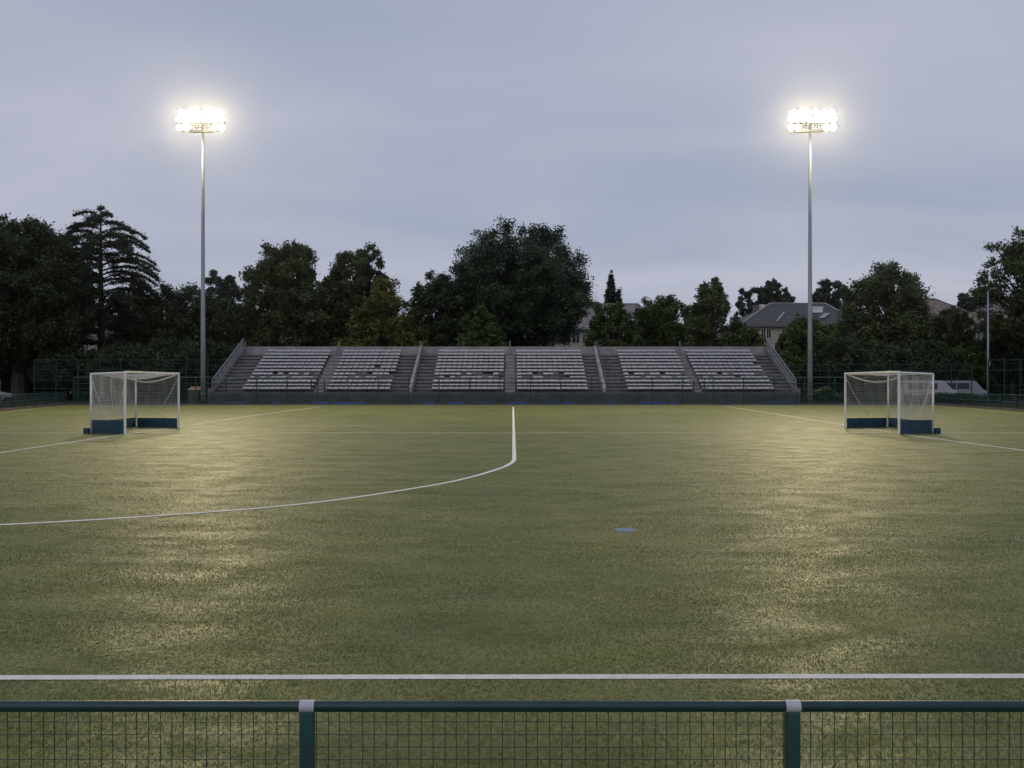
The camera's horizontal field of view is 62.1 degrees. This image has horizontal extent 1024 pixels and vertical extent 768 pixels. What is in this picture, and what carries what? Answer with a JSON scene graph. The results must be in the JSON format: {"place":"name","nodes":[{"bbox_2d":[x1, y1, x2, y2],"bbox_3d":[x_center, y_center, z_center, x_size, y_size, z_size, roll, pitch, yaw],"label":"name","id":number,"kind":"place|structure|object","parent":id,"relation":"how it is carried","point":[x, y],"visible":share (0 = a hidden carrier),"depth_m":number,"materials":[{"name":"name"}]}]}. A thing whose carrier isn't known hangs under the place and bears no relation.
{"place":"outdoors","nodes":[
{"label":"outdoors","id":0,"kind":"place"},
{"bbox_2d":[0,0,1023,325],"label":"sky","id":1,"kind":"structure","parent":0,"point":[655,132],"materials":[{"name":"grey"}]},
{"bbox_2d":[2,385,1023,408],"bbox_3d":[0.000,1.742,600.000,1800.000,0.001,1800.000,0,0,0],"label":"ground","id":2,"kind":"structure","parent":0,"point":[21,403],"depth_m":80.04,"materials":[{"name":"green plant"}]},
{"bbox_2d":[0,357,47,392],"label":"shrub","id":3,"kind":"object","parent":2,"relation":"on","point":[5,383],"visible":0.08,"depth_m":90.35,"materials":[{"name":"green plant"}]},
{"bbox_2d":[0,213,106,400],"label":"tree","id":4,"kind":"object","parent":2,"relation":"on","point":[36,296],"visible":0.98,"depth_m":85.93,"materials":[{"name":"green plant"}]},
{"bbox_2d":[24,344,92,400],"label":"shrub","id":5,"kind":"object","parent":2,"relation":"on","point":[72,354],"visible":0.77,"depth_m":86.05,"materials":[{"name":"green plant"}]},
{"bbox_2d":[45,205,162,399],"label":"cedar tree","id":6,"kind":"object","parent":2,"relation":"on","point":[90,249],"visible":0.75,"depth_m":92.28,"materials":[{"name":"green plant"}]},
{"bbox_2d":[0,349,207,399],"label":"hedge","id":7,"kind":"object","parent":2,"relation":"on","point":[70,395],"visible":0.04,"depth_m":93.15,"materials":[{"name":"green plant"}]},
{"bbox_2d":[75,339,146,400],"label":"shrub","id":8,"kind":"object","parent":2,"relation":"on","point":[111,354],"visible":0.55,"depth_m":86.01,"materials":[{"name":"green plant"}]},
{"bbox_2d":[34,359,225,401],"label":"tall fence","id":9,"kind":"object","parent":2,"relation":"on","point":[152,369],"visible":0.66,"depth_m":80.90,"materials":[{"name":"metal"}]},
{"bbox_2d":[105,283,166,387],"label":"tree","id":10,"kind":"object","parent":2,"relation":"on","point":[117,334],"visible":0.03,"depth_m":104.13,"materials":[{"name":"green plant"}]},
{"bbox_2d":[128,333,209,400],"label":"shrub","id":11,"kind":"object","parent":2,"relation":"on","point":[156,351],"visible":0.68,"depth_m":85.55,"materials":[{"name":"green plant"}]},
{"bbox_2d":[127,281,236,393],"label":"tree","id":12,"kind":"object","parent":2,"relation":"on","point":[182,317],"visible":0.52,"depth_m":97.67,"materials":[{"name":"green plant"}]},
{"bbox_2d":[193,336,246,387],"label":"shrub","id":13,"kind":"object","parent":2,"relation":"on","point":[220,353],"visible":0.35,"depth_m":86.85,"materials":[{"name":"green plant"}]},
{"bbox_2d":[205,269,243,324],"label":"tree","id":14,"kind":"object","parent":2,"relation":"on","point":[226,286],"visible":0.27,"depth_m":149.31,"materials":[{"name":"green plant"}]},
{"bbox_2d":[212,298,255,346],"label":"tree","id":15,"kind":"object","parent":2,"relation":"on","point":[237,335],"visible":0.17,"depth_m":110.42,"materials":[{"name":"green plant"}]},
{"bbox_2d":[230,238,340,346],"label":"tree","id":16,"kind":"object","parent":2,"relation":"on","point":[283,315],"visible":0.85,"depth_m":100.63,"materials":[{"name":"green plant"}]},
{"bbox_2d":[320,242,389,342],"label":"tree","id":17,"kind":"object","parent":2,"relation":"on","point":[350,293],"visible":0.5,"depth_m":104.33,"materials":[{"name":"green plant"}]},
{"bbox_2d":[332,276,431,346],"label":"tree","id":18,"kind":"object","parent":2,"relation":"on","point":[388,327],"visible":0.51,"depth_m":95.11,"materials":[{"name":"green plant"}]},
{"bbox_2d":[91,313,717,346],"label":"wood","id":19,"kind":"object","parent":2,"relation":"on","point":[546,344],"depth_m":197.54,"materials":[{"name":"green plant"}]},
{"bbox_2d":[409,270,467,346],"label":"tree","id":20,"kind":"object","parent":2,"relation":"on","point":[443,329],"visible":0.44,"depth_m":102.67,"materials":[{"name":"green plant"}]},
{"bbox_2d":[455,305,508,346],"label":"tree","id":21,"kind":"object","parent":2,"relation":"on","point":[480,327],"visible":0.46,"depth_m":95.14,"materials":[{"name":"green plant"}]},
{"bbox_2d":[208,338,799,402],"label":"grandstand","id":22,"kind":"object","parent":2,"relation":"on","point":[419,365],"visible":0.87,"depth_m":79.19,"materials":[{"name":"concrete"}]},
{"bbox_2d":[246,379,315,382],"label":"seat row","id":23,"kind":"object","parent":22,"relation":"on","point":[278,381],"visible":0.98,"depth_m":77.54,"materials":[{"name":"plastic"}]},
{"bbox_2d":[249,376,317,379],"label":"seat row","id":24,"kind":"object","parent":22,"relation":"on","point":[283,377],"visible":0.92,"depth_m":78.17,"materials":[{"name":"plastic"}]},
{"bbox_2d":[254,369,320,373],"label":"seat row","id":25,"kind":"object","parent":22,"relation":"on","point":[288,370],"visible":0.99,"depth_m":79.59,"materials":[{"name":"plastic"}]},
{"bbox_2d":[256,366,322,368],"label":"seat row","id":26,"kind":"object","parent":22,"relation":"on","point":[286,367],"visible":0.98,"depth_m":80.17,"materials":[{"name":"plastic"}]},
{"bbox_2d":[258,362,324,365],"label":"seat row","id":27,"kind":"object","parent":22,"relation":"on","point":[286,363],"visible":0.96,"depth_m":81.04,"materials":[{"name":"plastic"}]},
{"bbox_2d":[260,359,325,362],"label":"seat row","id":28,"kind":"object","parent":22,"relation":"on","point":[293,360],"visible":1,"depth_m":81.72,"materials":[{"name":"plastic"}]},
{"bbox_2d":[262,356,327,358],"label":"seat row","id":29,"kind":"object","parent":22,"relation":"on","point":[294,357],"visible":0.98,"depth_m":82.24,"materials":[{"name":"plastic"}]},
{"bbox_2d":[331,376,392,379],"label":"seat row","id":30,"kind":"object","parent":22,"relation":"on","point":[361,377],"visible":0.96,"depth_m":78.15,"materials":[{"name":"plastic"}]},
{"bbox_2d":[335,369,394,373],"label":"seat row","id":31,"kind":"object","parent":22,"relation":"on","point":[364,370],"visible":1,"depth_m":79.59,"materials":[{"name":"plastic"}]},
{"bbox_2d":[338,362,396,365],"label":"seat row","id":32,"kind":"object","parent":22,"relation":"on","point":[372,363],"visible":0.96,"depth_m":81.05,"materials":[{"name":"plastic"}]},
{"bbox_2d":[339,359,397,361],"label":"seat row","id":33,"kind":"object","parent":22,"relation":"on","point":[369,360],"visible":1,"depth_m":81.71,"materials":[{"name":"plastic"}]},
{"bbox_2d":[340,356,398,358],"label":"seat row","id":34,"kind":"object","parent":22,"relation":"on","point":[369,357],"visible":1,"depth_m":82.24,"materials":[{"name":"plastic"}]},
{"bbox_2d":[433,379,502,384],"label":"seat row","id":35,"kind":"object","parent":22,"relation":"on","point":[471,380],"visible":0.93,"depth_m":77.53,"materials":[{"name":"plastic"}]},
{"bbox_2d":[434,376,503,380],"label":"seat row","id":36,"kind":"object","parent":22,"relation":"on","point":[472,377],"visible":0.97,"depth_m":78.04,"materials":[{"name":"plastic"}]},
{"bbox_2d":[435,369,503,373],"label":"seat row","id":37,"kind":"object","parent":22,"relation":"on","point":[467,370],"visible":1,"depth_m":79.59,"materials":[{"name":"plastic"}]},
{"bbox_2d":[436,362,503,366],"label":"seat row","id":38,"kind":"object","parent":22,"relation":"on","point":[465,363],"visible":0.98,"depth_m":81.05,"materials":[{"name":"plastic"}]},
{"bbox_2d":[437,356,503,360],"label":"seat row","id":39,"kind":"object","parent":22,"relation":"on","point":[469,357],"visible":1,"depth_m":82.24,"materials":[{"name":"plastic"}]},
{"bbox_2d":[437,359,503,362],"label":"seat row","id":40,"kind":"object","parent":22,"relation":"on","point":[470,360],"visible":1,"depth_m":81.71,"materials":[{"name":"plastic"}]},
{"bbox_2d":[517,356,581,359],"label":"seat row","id":41,"kind":"object","parent":22,"relation":"on","point":[553,357],"visible":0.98,"depth_m":82.24,"materials":[{"name":"plastic"}]},
{"bbox_2d":[517,359,582,363],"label":"seat row","id":42,"kind":"object","parent":22,"relation":"on","point":[548,360],"visible":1,"depth_m":81.70,"materials":[{"name":"plastic"}]},
{"bbox_2d":[517,362,582,366],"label":"seat row","id":43,"kind":"object","parent":22,"relation":"on","point":[547,364],"visible":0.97,"depth_m":81.05,"materials":[{"name":"plastic"}]},
{"bbox_2d":[517,369,584,373],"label":"seat row","id":44,"kind":"object","parent":22,"relation":"on","point":[548,370],"visible":1,"depth_m":79.59,"materials":[{"name":"plastic"}]},
{"bbox_2d":[517,376,585,380],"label":"seat row","id":45,"kind":"object","parent":22,"relation":"on","point":[550,377],"visible":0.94,"depth_m":78.14,"materials":[{"name":"plastic"}]},
{"bbox_2d":[517,379,586,382],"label":"seat row","id":46,"kind":"object","parent":22,"relation":"on","point":[553,380],"visible":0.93,"depth_m":77.54,"materials":[{"name":"plastic"}]},
{"bbox_2d":[619,356,678,358],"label":"seat row","id":47,"kind":"object","parent":22,"relation":"on","point":[649,357],"visible":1,"depth_m":82.24,"materials":[{"name":"plastic"}]},
{"bbox_2d":[620,359,679,361],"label":"seat row","id":48,"kind":"object","parent":22,"relation":"on","point":[653,360],"visible":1,"depth_m":81.72,"materials":[{"name":"plastic"}]},
{"bbox_2d":[621,362,680,366],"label":"seat row","id":49,"kind":"object","parent":22,"relation":"on","point":[655,363],"visible":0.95,"depth_m":81.05,"materials":[{"name":"plastic"}]},
{"bbox_2d":[623,369,684,372],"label":"seat row","id":50,"kind":"object","parent":22,"relation":"on","point":[653,370],"visible":0.98,"depth_m":79.60,"materials":[{"name":"plastic"}]},
{"bbox_2d":[625,376,687,380],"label":"seat row","id":51,"kind":"object","parent":22,"relation":"on","point":[655,377],"visible":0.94,"depth_m":78.15,"materials":[{"name":"plastic"}]},
{"bbox_2d":[626,379,689,384],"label":"seat row","id":52,"kind":"object","parent":22,"relation":"on","point":[657,381],"visible":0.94,"depth_m":77.54,"materials":[{"name":"plastic"}]},
{"bbox_2d":[685,350,750,352],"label":"seat row","id":53,"kind":"object","parent":22,"relation":"on","point":[715,351],"visible":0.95,"depth_m":83.71,"materials":[{"name":"plastic"}]},
{"bbox_2d":[688,356,754,358],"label":"seat row","id":54,"kind":"object","parent":22,"relation":"on","point":[721,357],"visible":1,"depth_m":82.24,"materials":[{"name":"plastic"}]},
{"bbox_2d":[689,359,756,363],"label":"seat row","id":55,"kind":"object","parent":22,"relation":"on","point":[723,360],"visible":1,"depth_m":81.70,"materials":[{"name":"plastic"}]},
{"bbox_2d":[691,362,758,365],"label":"seat row","id":56,"kind":"object","parent":22,"relation":"on","point":[730,363],"visible":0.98,"depth_m":81.04,"materials":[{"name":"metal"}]},
{"bbox_2d":[692,366,761,370],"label":"seat row","id":57,"kind":"object","parent":22,"relation":"on","point":[708,367],"visible":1,"depth_m":80.17,"materials":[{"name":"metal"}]},
{"bbox_2d":[694,369,762,373],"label":"seat row","id":58,"kind":"object","parent":22,"relation":"on","point":[728,370],"visible":0.98,"depth_m":79.61,"materials":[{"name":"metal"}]},
{"bbox_2d":[697,376,767,380],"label":"seat row","id":59,"kind":"object","parent":22,"relation":"on","point":[732,377],"visible":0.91,"depth_m":78.17,"materials":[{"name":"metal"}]},
{"bbox_2d":[699,379,769,384],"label":"seat row","id":60,"kind":"object","parent":22,"relation":"on","point":[748,381],"visible":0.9,"depth_m":77.37,"materials":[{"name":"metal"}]},
{"bbox_2d":[422,214,597,346],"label":"tree","id":61,"kind":"object","parent":2,"relation":"on","point":[508,288],"visible":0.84,"depth_m":103.45,"materials":[{"name":"green plant"}]},
{"bbox_2d":[0,405,1023,767],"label":"pitch","id":62,"kind":"object","parent":2,"relation":"on","point":[650,425],"visible":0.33,"depth_m":8.01,"materials":[{"name":"green plastic"}]},
{"bbox_2d":[0,392,63,408],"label":"pitch barrier","id":63,"kind":"object","parent":62,"relation":"on","point":[35,399],"visible":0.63,"depth_m":61.93,"materials":[{"name":"metal"}]},
{"bbox_2d":[0,403,66,410],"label":"kerb","id":64,"kind":"structure","parent":62,"relation":"on","point":[15,408],"depth_m":61.02,"materials":[{"name":"grey concrete"}]},
{"bbox_2d":[83,371,179,433],"bbox_3d":[-13.966,0.642,31.350,1.957,2.175,4.466,0,0,0],"label":"hockey goal","id":65,"kind":"object","parent":62,"relation":"on","point":[114,426],"visible":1,"depth_m":31.20,"materials":[{"name":"white paint"}]},
{"bbox_2d":[176,110,225,402],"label":"floodlight mast","id":66,"kind":"object","parent":62,"relation":"on","point":[203,120],"visible":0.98,"depth_m":72.12,"materials":[{"name":"metal"}]},
{"bbox_2d":[0,407,515,524],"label":"curved line","id":67,"kind":"object","parent":62,"relation":"on","point":[513,445],"visible":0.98,"depth_m":12.92,"materials":[{"name":"paint"}]},
{"bbox_2d":[67,403,930,404],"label":"kerb","id":68,"kind":"structure","parent":62,"relation":"on","point":[500,404],"depth_m":71.02,"materials":[{"name":"concrete"}]},
{"bbox_2d":[73,377,926,402],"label":"pitch fence","id":69,"kind":"object","parent":62,"relation":"on","point":[501,397],"visible":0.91,"depth_m":71.50,"materials":[{"name":"metal"}]},
{"bbox_2d":[0,427,1023,767],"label":"turf fibres","id":70,"kind":"object","parent":62,"relation":"on","point":[492,597],"visible":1,"depth_m":6.94,"materials":[{"name":"green plastic"}]},
{"bbox_2d":[0,700,1023,767],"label":"foreground barrier","id":71,"kind":"object","parent":62,"relation":"on","point":[791,710],"visible":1,"depth_m":2.32,"materials":[{"name":"metal"}]},
{"bbox_2d":[0,674,1023,679],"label":"touchline","id":72,"kind":"object","parent":62,"relation":"on","point":[499,676],"visible":1,"depth_m":5.02,"materials":[{"name":"paint"}]},
{"bbox_2d":[787,110,836,402],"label":"floodlight mast","id":73,"kind":"object","parent":62,"relation":"on","point":[809,120],"visible":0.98,"depth_m":72.12,"materials":[{"name":"metal"}]},
{"bbox_2d":[844,371,940,433],"bbox_3d":[13.963,0.638,31.350,1.952,2.184,4.466,0,0,0],"label":"hockey goal","id":74,"kind":"object","parent":62,"relation":"on","point":[911,426],"visible":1,"depth_m":31.34,"materials":[{"name":"white paint"}]},
{"bbox_2d":[934,403,1023,411],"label":"kerb","id":75,"kind":"structure","parent":62,"relation":"on","point":[1009,409],"depth_m":59.88,"materials":[{"name":"grey concrete"}]},
{"bbox_2d":[935,392,1023,408],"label":"pitch barrier","id":76,"kind":"object","parent":62,"relation":"on","point":[1003,401],"visible":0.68,"depth_m":60.73,"materials":[{"name":"metal"}]},
{"bbox_2d":[603,270,616,302],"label":"spruce tree","id":77,"kind":"object","parent":2,"relation":"on","point":[609,294],"visible":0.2,"depth_m":149.48,"materials":[{"name":"green plant"}]},
{"bbox_2d":[582,301,645,346],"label":"tree","id":78,"kind":"object","parent":2,"relation":"on","point":[613,327],"visible":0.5,"depth_m":99.05,"materials":[{"name":"green plant"}]},
{"bbox_2d":[626,293,691,346],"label":"tree","id":79,"kind":"object","parent":2,"relation":"on","point":[659,324],"visible":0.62,"depth_m":101.92,"materials":[{"name":"green plant"}]},
{"bbox_2d":[681,276,746,346],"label":"tree","id":80,"kind":"object","parent":2,"relation":"on","point":[709,311],"visible":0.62,"depth_m":97.83,"materials":[{"name":"green plant"}]},
{"bbox_2d":[733,288,753,318],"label":"tree","id":81,"kind":"object","parent":2,"relation":"on","point":[742,305],"visible":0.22,"depth_m":149.74,"materials":[{"name":"green plant"}]},
{"bbox_2d":[730,325,767,346],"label":"tree","id":82,"kind":"object","parent":2,"relation":"on","point":[745,332],"visible":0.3,"depth_m":96.76,"materials":[{"name":"green plant"}]},
{"bbox_2d":[747,278,791,308],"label":"tree","id":83,"kind":"object","parent":2,"relation":"on","point":[766,295],"visible":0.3,"depth_m":153.46,"materials":[{"name":"green plant"}]},
{"bbox_2d":[774,349,802,384],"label":"shrub","id":84,"kind":"object","parent":2,"relation":"on","point":[787,357],"visible":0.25,"depth_m":86.07,"materials":[{"name":"green plant"}]},
{"bbox_2d":[774,312,842,394],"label":"tree","id":85,"kind":"object","parent":2,"relation":"on","point":[795,333],"visible":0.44,"depth_m":90.76,"materials":[{"name":"green plant"}]},
{"bbox_2d":[800,386,847,402],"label":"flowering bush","id":86,"kind":"object","parent":2,"relation":"on","point":[823,392],"visible":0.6,"depth_m":76.18,"materials":[{"name":"green plant"}]},
{"bbox_2d":[812,277,850,310],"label":"tree","id":87,"kind":"object","parent":2,"relation":"on","point":[825,294],"visible":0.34,"depth_m":151.01,"materials":[{"name":"green plant"}]},
{"bbox_2d":[805,334,879,395],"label":"shrub","id":88,"kind":"object","parent":2,"relation":"on","point":[840,351],"visible":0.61,"depth_m":86.78,"materials":[{"name":"green plant"}]},
{"bbox_2d":[788,364,971,401],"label":"tall fence","id":89,"kind":"object","parent":2,"relation":"on","point":[878,370],"visible":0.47,"depth_m":80.93,"materials":[{"name":"metal"}]},
{"bbox_2d":[824,259,942,349],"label":"tree","id":90,"kind":"object","parent":2,"relation":"on","point":[904,305],"visible":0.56,"depth_m":95.95,"materials":[{"name":"green plant"}]},
{"bbox_2d":[850,340,924,392],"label":"shrub","id":91,"kind":"object","parent":2,"relation":"on","point":[888,354],"visible":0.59,"depth_m":85.11,"materials":[{"name":"green plant"}]},
{"bbox_2d":[794,376,1023,399],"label":"hedge","id":92,"kind":"object","parent":2,"relation":"on","point":[992,389],"visible":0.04,"depth_m":92.13,"materials":[{"name":"green plant"}]},
{"bbox_2d":[902,339,962,380],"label":"shrub","id":93,"kind":"object","parent":2,"relation":"on","point":[929,352],"visible":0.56,"depth_m":86.46,"materials":[{"name":"green plant"}]},
{"bbox_2d":[866,393,998,402],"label":"hedge","id":94,"kind":"object","parent":2,"relation":"on","point":[908,401],"visible":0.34,"depth_m":77.40,"materials":[{"name":"green plant"}]},
{"bbox_2d":[926,304,978,351],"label":"tree","id":95,"kind":"object","parent":2,"relation":"on","point":[954,324],"visible":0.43,"depth_m":91.07,"materials":[{"name":"green plant"}]},
{"bbox_2d":[956,292,978,311],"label":"tree","id":96,"kind":"object","parent":2,"relation":"on","point":[962,300],"visible":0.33,"depth_m":149.16,"materials":[{"name":"green plant"}]},
{"bbox_2d":[943,342,995,385],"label":"shrub","id":97,"kind":"object","parent":2,"relation":"on","point":[975,358],"visible":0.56,"depth_m":87.22,"materials":[{"name":"green plant"}]},
{"bbox_2d":[966,226,1023,353],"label":"tree","id":98,"kind":"object","parent":2,"relation":"on","point":[1011,260],"visible":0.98,"depth_m":83.64,"materials":[{"name":"green plant"}]},
{"bbox_2d":[974,320,1023,399],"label":"tree","id":99,"kind":"object","parent":2,"relation":"on","point":[998,351],"visible":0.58,"depth_m":88.79,"materials":[{"name":"green plant"}]},
{"bbox_2d":[554,302,640,346],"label":"house","id":100,"kind":"structure","parent":0,"point":[630,307],"depth_m":133.48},
{"bbox_2d":[717,303,861,387],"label":"house","id":101,"kind":"structure","parent":0,"point":[770,320],"depth_m":130.41,"materials":[{"name":"stone"}]},
{"bbox_2d":[816,399,1023,403],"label":"car park","id":102,"kind":"structure","parent":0,"point":[863,401],"depth_m":79.77,"materials":[{"name":"grey asphalt"}]},
{"bbox_2d":[896,381,956,397],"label":"parked van","id":103,"kind":"object","parent":102,"relation":"on","point":[941,386],"visible":0.16,"depth_m":79.25,"materials":[{"name":"white paint"}]},
{"bbox_2d":[945,381,986,394],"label":"parked van","id":104,"kind":"object","parent":102,"relation":"on","point":[977,387],"visible":0.2,"depth_m":83.66,"materials":[{"name":"silver metal"}]},
{"bbox_2d":[987,288,996,402],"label":"lamp post","id":105,"kind":"object","parent":102,"relation":"on","point":[988,336],"visible":0.94,"depth_m":76.95,"materials":[{"name":"metal"}]},
{"bbox_2d":[988,359,1023,402],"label":"tall fence","id":106,"kind":"object","parent":102,"relation":"on","point":[1004,370],"visible":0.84,"depth_m":75.93,"materials":[{"name":"metal"}]},
{"bbox_2d":[916,298,986,339],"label":"house","id":107,"kind":"structure","parent":0,"point":[937,305],"depth_m":120.79,"materials":[{"name":"grey tile"}]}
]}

